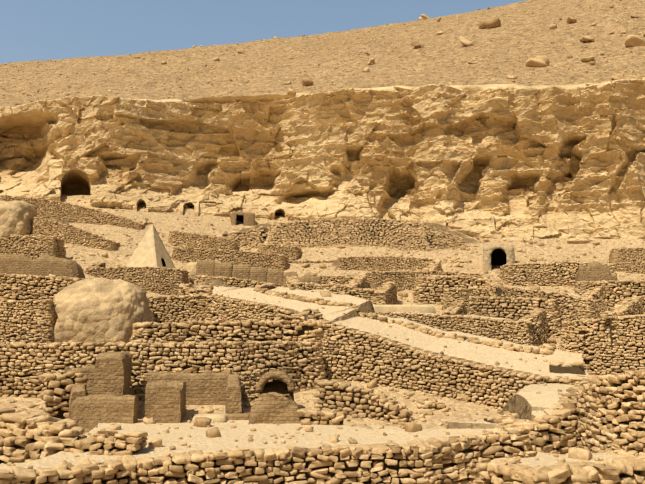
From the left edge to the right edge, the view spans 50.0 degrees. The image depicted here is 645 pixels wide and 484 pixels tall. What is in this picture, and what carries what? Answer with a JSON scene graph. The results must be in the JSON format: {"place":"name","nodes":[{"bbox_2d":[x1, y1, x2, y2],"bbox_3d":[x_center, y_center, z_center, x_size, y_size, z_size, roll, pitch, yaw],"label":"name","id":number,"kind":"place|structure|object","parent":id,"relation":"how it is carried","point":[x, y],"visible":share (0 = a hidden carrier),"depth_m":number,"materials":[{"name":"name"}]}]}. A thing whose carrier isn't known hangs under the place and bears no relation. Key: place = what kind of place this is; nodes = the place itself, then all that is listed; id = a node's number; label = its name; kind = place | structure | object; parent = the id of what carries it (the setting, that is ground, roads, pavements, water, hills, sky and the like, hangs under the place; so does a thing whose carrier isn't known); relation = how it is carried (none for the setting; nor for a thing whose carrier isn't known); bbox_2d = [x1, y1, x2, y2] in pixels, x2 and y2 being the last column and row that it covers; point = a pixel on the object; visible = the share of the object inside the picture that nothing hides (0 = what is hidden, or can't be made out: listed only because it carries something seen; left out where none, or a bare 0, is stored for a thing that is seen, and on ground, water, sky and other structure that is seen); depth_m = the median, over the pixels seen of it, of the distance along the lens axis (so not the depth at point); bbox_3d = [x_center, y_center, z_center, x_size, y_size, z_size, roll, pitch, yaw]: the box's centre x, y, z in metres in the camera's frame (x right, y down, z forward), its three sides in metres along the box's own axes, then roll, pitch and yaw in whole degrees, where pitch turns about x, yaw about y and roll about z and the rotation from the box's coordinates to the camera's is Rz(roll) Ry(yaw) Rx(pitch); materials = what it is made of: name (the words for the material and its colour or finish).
{"place":"outdoors","nodes":[
{"label":"outdoors","id":0,"kind":"place"},
{"bbox_2d":[69,391,85,418],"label":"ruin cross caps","id":1,"kind":"object","parent":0,"point":[75,396],"visible":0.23,"depth_m":23.24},
{"bbox_2d":[0,0,526,63],"label":"sky","id":2,"kind":"structure","parent":0,"point":[30,30],"materials":[{"name":"blue"}]},
{"bbox_2d":[0,77,644,242],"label":"cliff","id":3,"kind":"structure","parent":0,"point":[496,161],"depth_m":61.43,"materials":[{"name":"beige stone"}]},
{"bbox_2d":[0,0,644,106],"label":"scree slope","id":4,"kind":"structure","parent":0,"point":[612,45],"depth_m":82.85,"materials":[{"name":"beige sand"}]},
{"bbox_2d":[0,0,644,106],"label":"scree stones","id":5,"kind":"object","parent":4,"relation":"on","point":[543,61],"visible":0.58,"depth_m":80.95,"materials":[{"name":"beige stone"}]},
{"bbox_2d":[0,195,644,483],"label":"terrain","id":6,"kind":"structure","parent":0,"point":[527,402],"depth_m":28.31,"materials":[{"name":"beige sand"}]},
{"bbox_2d":[0,200,36,235],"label":"boulder","id":7,"kind":"object","parent":6,"relation":"on","point":[16,218],"visible":0.52,"depth_m":45.72,"materials":[{"name":"beige stone"}]},
{"bbox_2d":[0,253,84,277],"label":"mudbrick wall","id":8,"kind":"structure","parent":6,"relation":"on","point":[45,265],"depth_m":37.92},
{"bbox_2d":[69,385,85,412],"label":"wall","id":9,"kind":"structure","parent":6,"relation":"on","point":[77,388],"depth_m":23.46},
{"bbox_2d":[64,364,94,395],"bbox_3d":[-8.707,5.532,26.031,1.926,1.956,0.668,0,-8,2],"label":"ruin","id":10,"kind":"object","parent":6,"relation":"on","point":[86,370],"visible":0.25,"depth_m":25.88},
{"bbox_2d":[51,277,153,342],"bbox_3d":[-10.321,3.981,32.195,4.670,4.613,4.142,0,-8,2],"label":"boulder","id":11,"kind":"object","parent":6,"relation":"on","point":[100,310],"visible":0.62,"depth_m":30.69,"materials":[{"name":"beige stone"}]},
{"bbox_2d":[70,394,135,432],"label":"mudbrick wall","id":12,"kind":"structure","parent":6,"relation":"on","point":[89,413],"depth_m":23.11,"materials":[{"name":"beige brick"}]},
{"bbox_2d":[133,395,137,422],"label":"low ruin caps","id":13,"kind":"object","parent":12,"relation":"attached to","point":[135,417],"visible":0.42,"depth_m":23.27,"materials":[{"name":"brown brick"}]},
{"bbox_2d":[94,351,131,394],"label":"mudbrick wall","id":14,"kind":"structure","parent":6,"relation":"on","point":[125,357],"depth_m":24.35,"materials":[{"name":"brown brick"}]},
{"bbox_2d":[92,358,123,395],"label":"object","id":15,"kind":"object","parent":14,"relation":"attached to","point":[108,376],"visible":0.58,"depth_m":23.58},
{"bbox_2d":[126,224,174,267],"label":"pyramid","id":16,"kind":"object","parent":6,"relation":"on","point":[150,251],"visible":0.77,"depth_m":43.52,"materials":[{"name":"paint"}]},
{"bbox_2d":[144,381,182,417],"bbox_3d":[-5.575,5.764,24.567,1.329,1.656,0.652,0,-8,2],"label":"ruin","id":17,"kind":"object","parent":6,"relation":"on","point":[150,390],"visible":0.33,"depth_m":24.37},
{"bbox_2d":[183,382,185,415],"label":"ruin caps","id":18,"kind":"object","parent":17,"relation":"attached to","point":[184,393],"visible":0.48,"depth_m":24.61,"materials":[{"name":"brown brick"}]},
{"bbox_2d":[162,386,184,421],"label":"wall","id":19,"kind":"structure","parent":6,"relation":"on","point":[182,407],"depth_m":24.12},
{"bbox_2d":[153,386,180,422],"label":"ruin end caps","id":20,"kind":"object","parent":19,"relation":"attached to","point":[167,405],"visible":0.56,"depth_m":23.07,"materials":[{"name":"brown brick"}]},
{"bbox_2d":[147,369,230,404],"bbox_3d":[-5.027,5.645,26.141,3.124,1.642,0.663,0,-8,2],"label":"ruin","id":21,"kind":"object","parent":6,"relation":"on","point":[206,387],"visible":0.46,"depth_m":25.89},
{"bbox_2d":[182,260,219,284],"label":"wall","id":22,"kind":"structure","parent":6,"relation":"on","point":[190,267],"depth_m":42.65,"materials":[{"name":"beige stone"}]},
{"bbox_2d":[196,260,214,276],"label":"wall","id":23,"kind":"structure","parent":6,"relation":"on","point":[204,267],"depth_m":41.64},
{"bbox_2d":[192,413,227,422],"bbox_3d":[-3.820,6.023,23.675,1.136,0.235,0.815,0,-8,2],"label":"slab","id":24,"kind":"object","parent":6,"relation":"on","point":[219,417],"depth_m":23.34,"materials":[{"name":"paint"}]},
{"bbox_2d":[215,262,232,276],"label":"wall","id":25,"kind":"structure","parent":6,"relation":"on","point":[223,269],"depth_m":41.62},
{"bbox_2d":[225,374,241,413],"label":"wall","id":26,"kind":"structure","parent":6,"relation":"on","point":[233,380],"depth_m":25.01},
{"bbox_2d":[226,387,241,413],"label":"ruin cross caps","id":27,"kind":"object","parent":26,"relation":"attached to","point":[233,395],"visible":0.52,"depth_m":24.18,"materials":[{"name":"brown brick"}]},
{"bbox_2d":[227,412,249,419],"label":"slab","id":28,"kind":"structure","parent":6,"relation":"on","point":[244,416],"depth_m":23.84,"materials":[{"name":"beige stone"}]},
{"bbox_2d":[232,265,249,278],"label":"wall","id":29,"kind":"structure","parent":6,"relation":"on","point":[241,271],"depth_m":41.58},
{"bbox_2d":[230,212,254,225],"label":"entrance","id":30,"kind":"object","parent":6,"relation":"on","point":[246,219],"visible":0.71,"depth_m":58.21,"materials":[{"name":"beige stone"}]},
{"bbox_2d":[250,267,267,282],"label":"wall","id":31,"kind":"structure","parent":6,"relation":"on","point":[259,274],"depth_m":41.54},
{"bbox_2d":[248,392,301,423],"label":"mudbrick wall","id":32,"kind":"structure","parent":6,"relation":"on","point":[272,407],"depth_m":22.99,"materials":[{"name":"brown brick"}]},
{"bbox_2d":[255,370,295,391],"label":"brick arch","id":33,"kind":"structure","parent":6,"relation":"on","point":[286,378],"depth_m":24.11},
{"bbox_2d":[267,269,283,285],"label":"wall","id":34,"kind":"structure","parent":6,"relation":"on","point":[274,275],"depth_m":41.50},
{"bbox_2d":[261,381,293,399],"bbox_3d":[-1.663,5.870,24.989,1.250,1.663,0.426,0,-8,2],"label":"arched opening","id":35,"kind":"object","parent":6,"relation":"on","point":[280,387],"visible":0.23,"depth_m":24.89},
{"bbox_2d":[283,272,297,286],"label":"wall","id":36,"kind":"structure","parent":6,"relation":"on","point":[286,274],"depth_m":41.51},
{"bbox_2d":[297,273,320,283],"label":"wall","id":37,"kind":"structure","parent":6,"relation":"on","point":[308,278],"depth_m":40.01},
{"bbox_2d":[310,289,329,292],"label":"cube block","id":38,"kind":"structure","parent":6,"relation":"on","point":[321,290],"depth_m":36.02,"materials":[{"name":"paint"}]},
{"bbox_2d":[0,195,644,424],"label":"stones","id":39,"kind":"object","parent":6,"relation":"on","point":[534,320],"visible":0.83,"depth_m":31.18,"materials":[{"name":"beige stone"}]},
{"bbox_2d":[0,360,644,483],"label":"stones","id":40,"kind":"object","parent":6,"relation":"on","point":[42,428],"visible":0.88,"depth_m":17.34,"materials":[{"name":"beige stone"}]},
{"bbox_2d":[0,197,644,483],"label":"stone walls","id":41,"kind":"structure","parent":6,"relation":"on","point":[569,370],"depth_m":28.05,"materials":[{"name":"brown stone"}]},
{"bbox_2d":[0,195,644,480],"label":"loose stones","id":42,"kind":"object","parent":6,"relation":"on","point":[573,452],"visible":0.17,"depth_m":26.02,"materials":[{"name":"beige stone"}]},
{"bbox_2d":[373,305,435,313],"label":"wall","id":43,"kind":"structure","parent":6,"relation":"on","point":[407,308],"depth_m":35.80,"materials":[{"name":"beige stone"}]},
{"bbox_2d":[483,245,514,270],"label":"arched entrance","id":44,"kind":"object","parent":6,"relation":"on","point":[499,255],"visible":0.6,"depth_m":46.67,"materials":[{"name":"beige stone"}]},
{"bbox_2d":[575,261,612,282],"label":"mudbrick wall","id":45,"kind":"structure","parent":6,"relation":"on","point":[594,271],"depth_m":40.38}
]}

